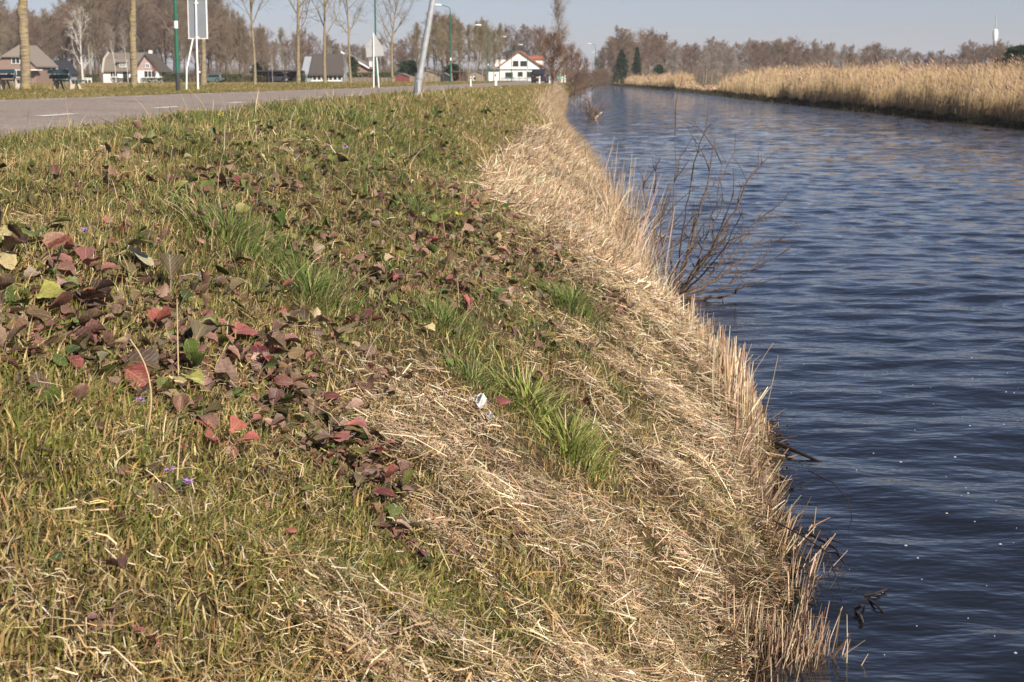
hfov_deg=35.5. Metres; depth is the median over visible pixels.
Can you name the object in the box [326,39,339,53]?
woodland tree
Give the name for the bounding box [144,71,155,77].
window
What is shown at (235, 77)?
hedge
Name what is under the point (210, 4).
woodland tree
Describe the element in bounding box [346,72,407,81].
hedge
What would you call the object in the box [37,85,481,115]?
road markings
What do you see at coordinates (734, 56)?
poplar
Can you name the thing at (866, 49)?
woodland tree
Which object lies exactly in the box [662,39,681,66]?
woodland tree
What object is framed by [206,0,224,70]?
poplar
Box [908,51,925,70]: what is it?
woodland tree
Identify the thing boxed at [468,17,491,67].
woodland tree
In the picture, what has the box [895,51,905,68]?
poplar
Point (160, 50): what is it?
woodland tree
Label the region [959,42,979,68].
woodland tree
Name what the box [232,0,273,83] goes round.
roadside tree
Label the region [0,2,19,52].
woodland tree
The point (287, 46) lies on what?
woodland tree
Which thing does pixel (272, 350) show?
leafy plant
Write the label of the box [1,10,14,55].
woodland tree
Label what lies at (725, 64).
poplar
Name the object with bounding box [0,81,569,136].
road
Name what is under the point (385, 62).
woodland tree
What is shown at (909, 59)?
poplar
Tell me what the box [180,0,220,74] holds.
woodland tree
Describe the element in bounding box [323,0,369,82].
roadside tree
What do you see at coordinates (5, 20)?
woodland tree
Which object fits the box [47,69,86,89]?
park bench
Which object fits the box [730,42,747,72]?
woodland tree
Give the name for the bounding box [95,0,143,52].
woodland tree
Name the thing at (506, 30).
woodland tree
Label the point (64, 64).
dark barn
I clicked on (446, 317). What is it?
grass tuft
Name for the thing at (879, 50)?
woodland tree
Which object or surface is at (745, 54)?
poplar
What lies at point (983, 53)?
woodland tree
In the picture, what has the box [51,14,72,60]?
woodland tree
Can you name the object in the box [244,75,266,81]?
hedge
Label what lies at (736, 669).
wet debris
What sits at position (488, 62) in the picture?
street lamp
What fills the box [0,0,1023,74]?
sky
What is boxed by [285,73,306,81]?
hedge
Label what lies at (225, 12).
woodland tree
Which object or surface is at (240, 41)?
woodland tree
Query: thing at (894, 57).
woodland tree
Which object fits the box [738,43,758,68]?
woodland tree
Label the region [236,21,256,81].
woodland tree
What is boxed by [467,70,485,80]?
garden shed
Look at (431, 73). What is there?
garden shed
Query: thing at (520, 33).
woodland tree
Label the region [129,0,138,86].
roadside tree
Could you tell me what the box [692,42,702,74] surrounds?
poplar
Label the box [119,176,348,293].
grass tuft
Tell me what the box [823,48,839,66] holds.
woodland tree
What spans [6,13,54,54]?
woodland tree
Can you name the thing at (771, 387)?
dry stalk
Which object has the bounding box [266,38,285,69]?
woodland tree
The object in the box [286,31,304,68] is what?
woodland tree
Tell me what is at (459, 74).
pergola
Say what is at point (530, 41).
woodland tree
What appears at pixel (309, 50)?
woodland tree
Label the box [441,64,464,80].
evergreen bush
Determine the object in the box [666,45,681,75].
poplar
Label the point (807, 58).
woodland tree
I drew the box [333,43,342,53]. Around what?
woodland tree
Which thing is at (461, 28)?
slim tree
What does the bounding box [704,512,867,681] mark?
reed stubble
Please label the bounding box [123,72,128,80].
door
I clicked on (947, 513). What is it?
foam bubbles
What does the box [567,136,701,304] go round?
standing reeds
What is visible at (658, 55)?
woodland tree
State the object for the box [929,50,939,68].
woodland tree
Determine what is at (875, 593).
stick
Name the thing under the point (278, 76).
parked car
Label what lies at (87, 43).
slim tree
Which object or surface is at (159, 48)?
woodland tree
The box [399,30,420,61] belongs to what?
woodland tree
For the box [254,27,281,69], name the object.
woodland tree
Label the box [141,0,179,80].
woodland tree
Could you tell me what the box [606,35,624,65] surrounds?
woodland tree
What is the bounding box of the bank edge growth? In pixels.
[621,83,1023,129]
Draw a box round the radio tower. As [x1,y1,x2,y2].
[992,13,997,49]
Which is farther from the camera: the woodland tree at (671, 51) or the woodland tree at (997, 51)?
the woodland tree at (671, 51)
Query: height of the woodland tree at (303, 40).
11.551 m
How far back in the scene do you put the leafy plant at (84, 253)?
4.19 m
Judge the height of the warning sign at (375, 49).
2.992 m
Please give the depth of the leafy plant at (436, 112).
15.03 m
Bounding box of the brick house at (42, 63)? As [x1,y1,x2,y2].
[0,45,57,82]
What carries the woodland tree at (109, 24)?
on the ground at (690, 524)
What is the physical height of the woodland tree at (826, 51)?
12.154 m
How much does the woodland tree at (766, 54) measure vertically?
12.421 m
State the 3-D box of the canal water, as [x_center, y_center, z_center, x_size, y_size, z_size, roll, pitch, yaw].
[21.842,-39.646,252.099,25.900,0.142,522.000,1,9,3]
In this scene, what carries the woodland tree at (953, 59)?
on the ground at (690, 524)
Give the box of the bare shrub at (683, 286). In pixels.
[622,72,803,300]
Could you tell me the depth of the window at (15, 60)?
240.71 m
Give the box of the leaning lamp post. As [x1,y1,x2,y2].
[413,0,435,95]
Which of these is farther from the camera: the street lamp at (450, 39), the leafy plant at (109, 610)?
the street lamp at (450, 39)
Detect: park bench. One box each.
[0,69,31,89]
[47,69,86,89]
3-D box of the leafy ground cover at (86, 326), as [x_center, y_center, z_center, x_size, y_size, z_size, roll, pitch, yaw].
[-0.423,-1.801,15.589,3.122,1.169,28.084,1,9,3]
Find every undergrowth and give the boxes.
[73,61,572,80]
[590,60,995,83]
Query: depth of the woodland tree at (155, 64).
234.76 m
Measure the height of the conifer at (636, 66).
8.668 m
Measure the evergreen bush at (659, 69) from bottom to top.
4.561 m
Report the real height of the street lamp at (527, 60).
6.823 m
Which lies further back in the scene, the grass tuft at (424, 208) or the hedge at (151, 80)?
the hedge at (151, 80)
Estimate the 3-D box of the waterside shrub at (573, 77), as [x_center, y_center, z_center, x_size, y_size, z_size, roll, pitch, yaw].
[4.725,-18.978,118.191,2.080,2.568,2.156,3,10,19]
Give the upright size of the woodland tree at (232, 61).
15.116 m
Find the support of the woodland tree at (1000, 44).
on the ground at (690, 524)
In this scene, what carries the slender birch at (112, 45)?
on the ground at (690, 524)
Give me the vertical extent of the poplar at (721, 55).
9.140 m
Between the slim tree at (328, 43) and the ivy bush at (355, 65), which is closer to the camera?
the ivy bush at (355, 65)
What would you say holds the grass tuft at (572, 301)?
on the ground at (690, 524)
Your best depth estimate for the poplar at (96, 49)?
409.92 m
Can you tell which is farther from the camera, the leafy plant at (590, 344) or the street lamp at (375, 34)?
the street lamp at (375, 34)
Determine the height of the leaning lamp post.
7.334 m
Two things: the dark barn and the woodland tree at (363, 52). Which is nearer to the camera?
the dark barn
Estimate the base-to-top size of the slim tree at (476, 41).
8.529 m
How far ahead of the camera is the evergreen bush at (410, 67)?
246.72 m
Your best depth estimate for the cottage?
250.00 m
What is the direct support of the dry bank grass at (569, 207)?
on the ground at (690, 524)
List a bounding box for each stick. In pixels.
[769,438,821,461]
[772,519,841,593]
[805,530,845,564]
[808,470,851,516]
[854,604,864,610]
[856,611,863,622]
[864,588,887,595]
[866,597,885,613]
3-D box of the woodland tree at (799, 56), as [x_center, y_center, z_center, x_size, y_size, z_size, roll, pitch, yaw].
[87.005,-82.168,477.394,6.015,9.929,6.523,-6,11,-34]
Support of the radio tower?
on the ground at (690, 524)
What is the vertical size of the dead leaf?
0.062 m
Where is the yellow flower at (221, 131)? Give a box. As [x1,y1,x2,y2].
[218,112,222,157]
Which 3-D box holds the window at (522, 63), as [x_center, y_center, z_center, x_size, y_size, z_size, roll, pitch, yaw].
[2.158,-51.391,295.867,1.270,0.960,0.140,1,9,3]
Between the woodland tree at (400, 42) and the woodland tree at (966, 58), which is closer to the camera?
the woodland tree at (400, 42)
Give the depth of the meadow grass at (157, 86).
65.02 m
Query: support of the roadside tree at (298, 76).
on the ground at (690, 524)
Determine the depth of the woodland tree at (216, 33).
350.05 m
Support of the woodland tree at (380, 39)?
on the ground at (690, 524)
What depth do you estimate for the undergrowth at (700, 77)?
431.92 m
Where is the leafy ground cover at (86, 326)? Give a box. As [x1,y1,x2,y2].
[0,92,654,681]
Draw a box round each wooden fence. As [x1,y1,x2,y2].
[346,77,394,81]
[410,76,439,81]
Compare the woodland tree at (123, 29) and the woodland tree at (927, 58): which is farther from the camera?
the woodland tree at (927, 58)
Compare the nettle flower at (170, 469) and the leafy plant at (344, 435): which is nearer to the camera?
the nettle flower at (170, 469)
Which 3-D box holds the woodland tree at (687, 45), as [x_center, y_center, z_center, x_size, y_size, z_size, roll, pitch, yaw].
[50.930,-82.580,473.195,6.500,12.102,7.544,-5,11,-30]
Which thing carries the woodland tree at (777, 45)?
on the ground at (690, 524)
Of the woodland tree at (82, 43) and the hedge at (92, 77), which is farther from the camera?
the woodland tree at (82, 43)
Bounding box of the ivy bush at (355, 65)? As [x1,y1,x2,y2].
[350,56,360,76]
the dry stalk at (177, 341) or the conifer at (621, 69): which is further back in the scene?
the conifer at (621, 69)
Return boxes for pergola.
[451,71,460,80]
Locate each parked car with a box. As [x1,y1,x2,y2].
[199,74,225,81]
[267,73,293,81]
[531,69,548,82]
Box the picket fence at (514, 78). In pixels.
[501,77,530,81]
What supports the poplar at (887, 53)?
on the ground at (690, 524)
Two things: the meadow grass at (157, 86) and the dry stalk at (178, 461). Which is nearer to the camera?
the dry stalk at (178, 461)
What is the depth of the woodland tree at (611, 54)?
403.62 m
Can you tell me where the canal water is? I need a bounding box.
[564,84,1023,681]
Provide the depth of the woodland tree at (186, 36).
355.71 m
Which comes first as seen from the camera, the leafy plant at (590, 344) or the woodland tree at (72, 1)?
the leafy plant at (590, 344)
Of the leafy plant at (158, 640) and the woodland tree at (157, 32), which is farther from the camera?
the woodland tree at (157, 32)
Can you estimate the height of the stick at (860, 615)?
0.030 m
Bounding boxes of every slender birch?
[105,23,116,82]
[119,25,128,78]
[267,46,273,81]
[342,51,347,72]
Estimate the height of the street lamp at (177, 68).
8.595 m
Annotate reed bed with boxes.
[614,50,1023,121]
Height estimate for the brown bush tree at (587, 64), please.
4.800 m
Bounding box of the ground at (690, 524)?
[0,80,1022,681]
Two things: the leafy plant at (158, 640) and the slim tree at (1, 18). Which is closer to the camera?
the leafy plant at (158, 640)
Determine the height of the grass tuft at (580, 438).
0.398 m
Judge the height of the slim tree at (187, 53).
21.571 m
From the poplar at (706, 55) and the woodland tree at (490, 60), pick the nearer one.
the woodland tree at (490, 60)
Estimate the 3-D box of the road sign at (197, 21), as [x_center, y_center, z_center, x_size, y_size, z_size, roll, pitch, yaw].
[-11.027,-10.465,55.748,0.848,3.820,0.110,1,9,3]
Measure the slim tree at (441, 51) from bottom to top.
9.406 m
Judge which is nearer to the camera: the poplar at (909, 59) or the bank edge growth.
the bank edge growth
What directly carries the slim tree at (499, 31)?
on the ground at (690, 524)
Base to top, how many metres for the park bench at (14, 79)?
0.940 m
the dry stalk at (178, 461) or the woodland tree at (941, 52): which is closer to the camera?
the dry stalk at (178, 461)
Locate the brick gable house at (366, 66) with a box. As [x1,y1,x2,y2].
[339,51,374,81]
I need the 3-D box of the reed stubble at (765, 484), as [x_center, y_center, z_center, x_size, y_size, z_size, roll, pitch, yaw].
[1.174,0.584,7.205,0.447,0.505,2.355,0,9,-2]
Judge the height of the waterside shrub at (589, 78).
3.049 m
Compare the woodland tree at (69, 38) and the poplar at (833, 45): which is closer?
the woodland tree at (69, 38)
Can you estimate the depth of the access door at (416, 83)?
19.80 m
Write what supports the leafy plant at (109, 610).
on the ground at (690, 524)
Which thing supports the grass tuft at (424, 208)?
on the ground at (690, 524)
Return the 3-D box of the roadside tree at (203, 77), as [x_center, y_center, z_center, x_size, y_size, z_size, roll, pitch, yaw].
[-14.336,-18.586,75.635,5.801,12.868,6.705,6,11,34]
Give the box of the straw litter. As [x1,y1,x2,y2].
[0,86,798,681]
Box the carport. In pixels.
[252,70,304,81]
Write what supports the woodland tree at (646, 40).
on the ground at (690, 524)
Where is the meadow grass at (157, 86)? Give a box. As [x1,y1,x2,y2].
[0,80,494,99]
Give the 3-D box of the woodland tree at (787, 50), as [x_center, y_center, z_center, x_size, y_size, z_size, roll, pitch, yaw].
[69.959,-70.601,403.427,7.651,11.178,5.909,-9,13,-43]
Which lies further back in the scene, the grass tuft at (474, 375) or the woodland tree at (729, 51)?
the woodland tree at (729, 51)
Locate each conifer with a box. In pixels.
[609,49,630,83]
[630,47,644,76]
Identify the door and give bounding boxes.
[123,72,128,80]
[415,82,417,92]
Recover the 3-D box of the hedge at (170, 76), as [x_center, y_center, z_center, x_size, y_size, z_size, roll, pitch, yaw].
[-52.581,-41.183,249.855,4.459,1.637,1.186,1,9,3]
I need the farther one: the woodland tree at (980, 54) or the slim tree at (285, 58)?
the woodland tree at (980, 54)
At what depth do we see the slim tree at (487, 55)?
208.08 m
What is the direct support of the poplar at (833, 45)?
on the ground at (690, 524)
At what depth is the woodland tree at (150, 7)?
395.77 m
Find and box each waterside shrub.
[562,68,588,101]
[566,67,590,98]
[577,67,596,94]
[586,68,600,91]
[592,71,606,89]
[601,69,609,86]
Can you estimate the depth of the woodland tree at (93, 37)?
329.28 m
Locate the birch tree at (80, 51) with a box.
[60,6,93,82]
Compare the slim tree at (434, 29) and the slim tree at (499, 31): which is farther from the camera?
the slim tree at (499, 31)
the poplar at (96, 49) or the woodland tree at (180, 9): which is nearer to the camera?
the woodland tree at (180, 9)
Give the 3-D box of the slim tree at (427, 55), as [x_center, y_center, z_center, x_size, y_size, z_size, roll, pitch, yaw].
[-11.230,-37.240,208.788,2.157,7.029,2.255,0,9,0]
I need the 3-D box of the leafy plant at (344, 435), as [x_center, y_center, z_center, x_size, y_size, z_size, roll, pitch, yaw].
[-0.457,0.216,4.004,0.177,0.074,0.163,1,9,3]
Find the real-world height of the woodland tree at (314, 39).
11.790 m
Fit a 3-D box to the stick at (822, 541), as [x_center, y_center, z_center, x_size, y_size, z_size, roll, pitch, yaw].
[1.324,0.864,6.634,0.048,0.040,0.435,-2,10,-12]
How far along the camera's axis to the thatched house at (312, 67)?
244.31 m
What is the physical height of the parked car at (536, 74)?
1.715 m
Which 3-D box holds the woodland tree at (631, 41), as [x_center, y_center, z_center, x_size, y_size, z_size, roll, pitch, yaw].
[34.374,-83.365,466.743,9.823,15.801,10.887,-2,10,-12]
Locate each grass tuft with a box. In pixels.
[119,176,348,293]
[226,224,398,337]
[250,97,439,146]
[347,170,477,238]
[389,280,497,359]
[416,334,515,408]
[478,154,564,194]
[479,342,581,439]
[511,372,647,498]
[521,271,618,335]
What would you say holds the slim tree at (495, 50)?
on the ground at (690, 524)
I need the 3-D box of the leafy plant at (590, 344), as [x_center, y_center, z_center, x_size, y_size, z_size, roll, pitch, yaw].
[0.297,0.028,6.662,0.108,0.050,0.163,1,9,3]
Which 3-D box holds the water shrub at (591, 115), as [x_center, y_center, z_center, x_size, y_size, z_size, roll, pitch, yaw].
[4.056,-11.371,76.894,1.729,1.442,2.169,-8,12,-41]
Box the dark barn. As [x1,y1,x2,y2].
[54,60,78,82]
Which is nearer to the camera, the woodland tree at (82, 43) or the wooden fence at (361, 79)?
the wooden fence at (361, 79)
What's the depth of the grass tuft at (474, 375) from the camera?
5.38 m
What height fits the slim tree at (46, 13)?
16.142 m
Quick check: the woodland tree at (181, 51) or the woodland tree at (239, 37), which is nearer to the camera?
the woodland tree at (239, 37)
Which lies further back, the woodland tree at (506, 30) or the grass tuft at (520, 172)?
the woodland tree at (506, 30)
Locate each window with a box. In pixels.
[6,70,20,77]
[11,57,19,63]
[110,72,117,76]
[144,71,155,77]
[505,72,512,77]
[513,61,518,65]
[520,61,526,65]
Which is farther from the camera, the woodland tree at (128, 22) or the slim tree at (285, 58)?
the slim tree at (285, 58)
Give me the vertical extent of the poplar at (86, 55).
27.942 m
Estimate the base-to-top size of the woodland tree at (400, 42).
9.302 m
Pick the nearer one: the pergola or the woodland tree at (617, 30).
the pergola
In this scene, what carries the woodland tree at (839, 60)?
on the ground at (690, 524)
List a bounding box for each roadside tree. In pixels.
[16,0,30,88]
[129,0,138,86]
[172,0,207,85]
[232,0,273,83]
[284,0,337,83]
[299,0,355,83]
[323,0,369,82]
[365,0,419,81]
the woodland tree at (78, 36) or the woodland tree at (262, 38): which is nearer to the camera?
the woodland tree at (262, 38)
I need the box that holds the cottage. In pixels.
[101,50,171,82]
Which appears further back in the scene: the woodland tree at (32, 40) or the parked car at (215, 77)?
the woodland tree at (32, 40)
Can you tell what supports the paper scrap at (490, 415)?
on the ground at (690, 524)
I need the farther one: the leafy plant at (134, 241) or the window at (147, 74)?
the window at (147, 74)
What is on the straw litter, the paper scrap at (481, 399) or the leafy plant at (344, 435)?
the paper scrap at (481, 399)
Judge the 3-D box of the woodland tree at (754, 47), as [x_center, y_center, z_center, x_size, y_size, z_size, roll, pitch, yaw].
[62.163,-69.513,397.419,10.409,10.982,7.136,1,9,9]
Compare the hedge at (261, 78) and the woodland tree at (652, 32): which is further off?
the woodland tree at (652, 32)
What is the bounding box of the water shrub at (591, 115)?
[573,90,614,117]
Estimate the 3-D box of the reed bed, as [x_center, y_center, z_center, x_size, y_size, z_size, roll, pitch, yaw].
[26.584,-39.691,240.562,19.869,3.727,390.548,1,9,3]
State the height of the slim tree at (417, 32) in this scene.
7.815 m
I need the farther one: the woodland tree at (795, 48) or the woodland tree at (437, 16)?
the woodland tree at (795, 48)
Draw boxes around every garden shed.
[394,73,412,81]
[413,70,440,81]
[439,73,449,80]
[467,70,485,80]
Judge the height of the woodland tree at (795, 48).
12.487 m
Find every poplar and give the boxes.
[82,0,96,68]
[91,5,100,67]
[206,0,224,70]
[547,0,570,82]
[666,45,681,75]
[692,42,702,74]
[699,45,716,82]
[710,48,726,82]
[720,44,733,75]
[729,47,740,76]
[739,39,752,74]
[828,41,838,67]
[834,44,847,70]
[881,48,890,66]
[887,49,896,72]
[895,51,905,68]
[904,51,913,67]
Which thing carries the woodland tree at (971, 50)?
on the ground at (690, 524)
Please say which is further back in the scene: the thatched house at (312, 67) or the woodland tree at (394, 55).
the woodland tree at (394, 55)
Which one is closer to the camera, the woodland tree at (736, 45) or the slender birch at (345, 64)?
the slender birch at (345, 64)
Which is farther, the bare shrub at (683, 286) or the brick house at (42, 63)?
the brick house at (42, 63)
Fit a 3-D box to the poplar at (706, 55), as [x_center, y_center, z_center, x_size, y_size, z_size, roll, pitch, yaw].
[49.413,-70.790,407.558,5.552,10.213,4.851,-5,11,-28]
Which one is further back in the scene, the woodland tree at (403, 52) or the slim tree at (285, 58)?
the slim tree at (285, 58)
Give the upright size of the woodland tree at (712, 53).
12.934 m
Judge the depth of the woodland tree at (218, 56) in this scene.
258.86 m
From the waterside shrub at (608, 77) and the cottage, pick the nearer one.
the cottage
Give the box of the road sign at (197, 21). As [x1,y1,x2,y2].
[186,0,207,89]
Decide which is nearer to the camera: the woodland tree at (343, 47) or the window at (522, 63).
the window at (522, 63)
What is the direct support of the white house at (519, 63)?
on the ground at (690, 524)
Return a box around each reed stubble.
[667,294,786,455]
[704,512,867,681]
[719,385,865,591]
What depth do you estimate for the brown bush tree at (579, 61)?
235.99 m
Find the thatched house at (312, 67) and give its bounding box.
[302,54,351,81]
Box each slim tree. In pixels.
[0,2,8,56]
[35,6,53,55]
[74,0,101,81]
[121,0,153,52]
[178,1,189,76]
[228,7,247,71]
[276,27,288,68]
[280,50,287,67]
[320,33,333,53]
[406,21,422,69]
[420,32,432,80]
[430,20,445,76]
[434,15,449,80]
[439,12,459,80]
[451,18,466,70]
[462,23,478,80]
[470,21,483,80]
[476,22,490,80]
[480,26,494,76]
[489,29,501,80]
[494,23,510,80]
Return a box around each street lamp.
[173,0,179,90]
[374,0,376,85]
[435,4,451,82]
[475,24,488,81]
[503,36,511,81]
[518,44,527,80]
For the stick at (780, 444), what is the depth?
8.37 m
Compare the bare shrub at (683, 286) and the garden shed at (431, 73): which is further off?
the garden shed at (431, 73)
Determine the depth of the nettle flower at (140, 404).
3.38 m
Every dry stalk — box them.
[130,339,151,431]
[176,299,178,374]
[176,438,180,489]
[764,358,777,415]
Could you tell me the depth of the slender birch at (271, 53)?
233.34 m
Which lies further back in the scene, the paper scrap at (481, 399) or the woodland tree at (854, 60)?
the woodland tree at (854, 60)
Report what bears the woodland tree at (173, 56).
on the ground at (690, 524)
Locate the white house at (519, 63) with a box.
[477,51,544,80]
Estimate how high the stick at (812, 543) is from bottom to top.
0.124 m
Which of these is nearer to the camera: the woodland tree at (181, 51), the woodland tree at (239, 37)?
the woodland tree at (239, 37)
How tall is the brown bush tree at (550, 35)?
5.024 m
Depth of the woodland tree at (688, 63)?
405.27 m
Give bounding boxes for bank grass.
[469,82,727,347]
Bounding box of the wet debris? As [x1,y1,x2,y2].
[653,298,827,681]
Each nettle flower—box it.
[136,397,144,420]
[165,466,174,491]
[184,478,193,500]
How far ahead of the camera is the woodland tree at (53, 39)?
331.54 m
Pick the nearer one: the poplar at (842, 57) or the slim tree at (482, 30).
the slim tree at (482, 30)
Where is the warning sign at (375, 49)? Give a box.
[366,33,383,87]
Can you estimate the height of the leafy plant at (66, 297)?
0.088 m
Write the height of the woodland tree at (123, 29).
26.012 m
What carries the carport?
on the ground at (690, 524)
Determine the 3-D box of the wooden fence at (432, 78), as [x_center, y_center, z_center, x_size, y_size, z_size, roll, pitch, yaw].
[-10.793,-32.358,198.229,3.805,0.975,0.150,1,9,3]
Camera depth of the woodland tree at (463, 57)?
335.23 m
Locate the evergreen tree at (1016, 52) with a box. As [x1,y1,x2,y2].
[993,45,1023,73]
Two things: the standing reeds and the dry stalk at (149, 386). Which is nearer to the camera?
the dry stalk at (149, 386)
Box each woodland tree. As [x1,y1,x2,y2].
[0,0,13,53]
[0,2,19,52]
[0,6,12,52]
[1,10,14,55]
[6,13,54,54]
[28,9,57,56]
[39,14,66,61]
[44,0,78,59]
[48,1,95,79]
[51,0,82,64]
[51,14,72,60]
[55,6,78,60]
[64,0,93,67]
[71,0,112,81]
[76,0,120,77]
[84,1,104,71]
[94,0,125,53]
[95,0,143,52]
[104,0,148,52]
[118,0,150,52]
[124,2,161,52]
[139,0,159,54]
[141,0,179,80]
[144,0,171,60]
[146,4,167,55]
[150,1,173,63]
[150,58,157,78]
[151,0,186,72]
[152,0,194,80]
[160,9,193,59]
[171,30,210,64]
[179,0,215,80]
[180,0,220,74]
[206,0,240,73]
[206,7,217,73]
[207,11,234,68]
[208,2,235,77]
[211,31,228,73]
[214,15,237,81]
[225,11,250,78]
[228,20,251,80]
[228,47,238,69]
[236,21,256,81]
[237,29,252,80]
[248,28,260,64]
[250,23,270,69]
[251,28,270,61]
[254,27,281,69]
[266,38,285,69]
[281,39,293,69]
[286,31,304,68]
[293,28,311,66]
[300,32,322,56]
[300,44,315,65]
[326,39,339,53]
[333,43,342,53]
[341,44,352,52]
[347,43,359,56]
[353,44,367,60]
[359,44,372,62]
[374,37,386,76]
[380,57,390,71]
[384,41,401,71]
[394,39,408,66]
[397,51,410,72]
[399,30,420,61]
[420,10,440,71]
[451,19,467,76]
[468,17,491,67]
[480,22,500,68]
[491,24,519,59]
[501,31,522,58]
[514,23,534,55]
[520,24,549,55]
[529,24,549,65]
[538,33,550,68]
[592,54,606,72]
[593,46,612,78]
[601,36,620,83]
[603,41,619,70]
[605,26,635,67]
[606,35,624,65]
[617,29,641,69]
[627,31,654,72]
[629,27,666,75]
[636,36,665,66]
[647,40,667,65]
[651,33,668,67]
[655,31,679,71]
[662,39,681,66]
[677,43,691,70]
[679,44,705,75]
[700,36,726,80]
[715,39,733,67]
[725,45,744,69]
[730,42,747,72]
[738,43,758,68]
[741,38,760,69]
[742,40,778,73]
[758,41,778,66]
[760,41,790,65]
[765,38,783,68]
[770,38,790,67]
[778,39,802,69]
[781,35,809,70]
[796,50,811,69]
[800,46,817,68]
[809,39,829,67]
[820,42,836,69]
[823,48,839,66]
[827,50,847,67]
[842,44,858,71]
[846,51,862,67]
[855,44,874,73]
[860,40,887,67]
[866,44,889,65]
[887,47,902,66]
[892,47,918,64]
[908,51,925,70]
[920,51,937,69]
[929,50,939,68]
[936,48,947,68]
[939,53,957,71]
[944,53,961,71]
[956,45,970,68]
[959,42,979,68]
[964,39,981,67]
[972,43,999,71]
[973,44,984,64]
[990,43,1006,64]
[994,38,1008,62]
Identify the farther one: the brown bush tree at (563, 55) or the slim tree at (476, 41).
the brown bush tree at (563, 55)
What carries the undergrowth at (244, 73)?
on the ground at (690, 524)
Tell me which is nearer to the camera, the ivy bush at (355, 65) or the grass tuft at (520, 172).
the grass tuft at (520, 172)
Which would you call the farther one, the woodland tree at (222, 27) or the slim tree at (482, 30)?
the woodland tree at (222, 27)
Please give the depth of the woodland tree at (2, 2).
392.22 m
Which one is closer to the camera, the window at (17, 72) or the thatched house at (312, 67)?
the window at (17, 72)
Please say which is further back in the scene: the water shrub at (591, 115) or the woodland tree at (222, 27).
the woodland tree at (222, 27)
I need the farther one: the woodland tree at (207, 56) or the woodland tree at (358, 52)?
the woodland tree at (358, 52)
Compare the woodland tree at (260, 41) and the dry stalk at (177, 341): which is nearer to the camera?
the dry stalk at (177, 341)
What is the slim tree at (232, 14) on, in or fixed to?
on the ground at (690, 524)
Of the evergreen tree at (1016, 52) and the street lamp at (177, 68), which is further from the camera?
the evergreen tree at (1016, 52)
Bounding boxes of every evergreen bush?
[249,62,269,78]
[395,60,429,76]
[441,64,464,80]
[652,64,665,75]
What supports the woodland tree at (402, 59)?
on the ground at (690, 524)
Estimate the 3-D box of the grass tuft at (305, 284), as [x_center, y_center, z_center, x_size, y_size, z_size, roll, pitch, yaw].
[-0.668,-0.199,5.309,0.679,0.349,0.861,-2,10,-13]
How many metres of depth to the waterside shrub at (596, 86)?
197.09 m
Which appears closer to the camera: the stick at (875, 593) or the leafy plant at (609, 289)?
the stick at (875, 593)
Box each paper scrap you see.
[469,393,486,407]
[484,412,493,419]
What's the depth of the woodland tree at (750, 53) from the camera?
456.12 m
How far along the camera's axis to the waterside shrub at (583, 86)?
137.93 m
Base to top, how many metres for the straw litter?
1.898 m
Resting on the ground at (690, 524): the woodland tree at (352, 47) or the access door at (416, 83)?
the woodland tree at (352, 47)
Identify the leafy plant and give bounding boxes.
[6,217,72,241]
[44,289,107,313]
[46,246,120,278]
[75,239,156,261]
[87,601,125,630]
[131,625,163,650]
[192,415,258,453]
[249,345,289,364]
[295,409,365,441]
[344,309,382,332]
[424,110,443,119]
[459,195,480,204]
[571,341,595,353]
[601,287,624,295]
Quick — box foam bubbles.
[856,357,1017,654]
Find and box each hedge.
[84,74,99,82]
[110,78,130,82]
[140,77,163,82]
[162,73,190,81]
[220,73,242,81]
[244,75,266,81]
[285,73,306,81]
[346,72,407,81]
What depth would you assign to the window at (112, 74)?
250.24 m
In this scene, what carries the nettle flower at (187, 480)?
on the ground at (690, 524)
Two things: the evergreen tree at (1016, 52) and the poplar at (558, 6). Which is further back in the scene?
the evergreen tree at (1016, 52)
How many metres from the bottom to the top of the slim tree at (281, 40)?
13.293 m
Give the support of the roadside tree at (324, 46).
on the ground at (690, 524)
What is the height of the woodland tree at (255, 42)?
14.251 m
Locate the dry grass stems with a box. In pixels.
[1,89,797,681]
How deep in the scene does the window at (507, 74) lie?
296.37 m
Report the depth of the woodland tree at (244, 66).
366.01 m
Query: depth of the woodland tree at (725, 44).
518.77 m
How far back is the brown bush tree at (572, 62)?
206.60 m
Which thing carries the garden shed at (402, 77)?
on the ground at (690, 524)
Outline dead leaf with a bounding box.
[114,245,152,265]
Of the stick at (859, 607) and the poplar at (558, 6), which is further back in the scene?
the poplar at (558, 6)
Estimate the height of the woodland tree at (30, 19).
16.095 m
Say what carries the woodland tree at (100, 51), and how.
on the ground at (690, 524)
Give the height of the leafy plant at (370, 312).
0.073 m
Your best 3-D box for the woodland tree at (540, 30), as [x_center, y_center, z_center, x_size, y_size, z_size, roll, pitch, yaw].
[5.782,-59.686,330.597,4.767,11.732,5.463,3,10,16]
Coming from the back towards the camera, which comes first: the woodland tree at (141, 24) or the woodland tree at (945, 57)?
the woodland tree at (945, 57)
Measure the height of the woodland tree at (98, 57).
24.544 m
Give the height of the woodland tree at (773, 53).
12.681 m
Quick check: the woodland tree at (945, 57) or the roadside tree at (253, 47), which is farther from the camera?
the woodland tree at (945, 57)
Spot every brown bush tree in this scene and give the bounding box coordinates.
[419,11,466,71]
[537,28,578,83]
[561,44,572,80]
[564,40,581,79]
[573,51,585,73]
[581,56,591,70]
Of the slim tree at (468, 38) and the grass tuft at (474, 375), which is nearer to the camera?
the grass tuft at (474, 375)
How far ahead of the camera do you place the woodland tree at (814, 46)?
445.25 m

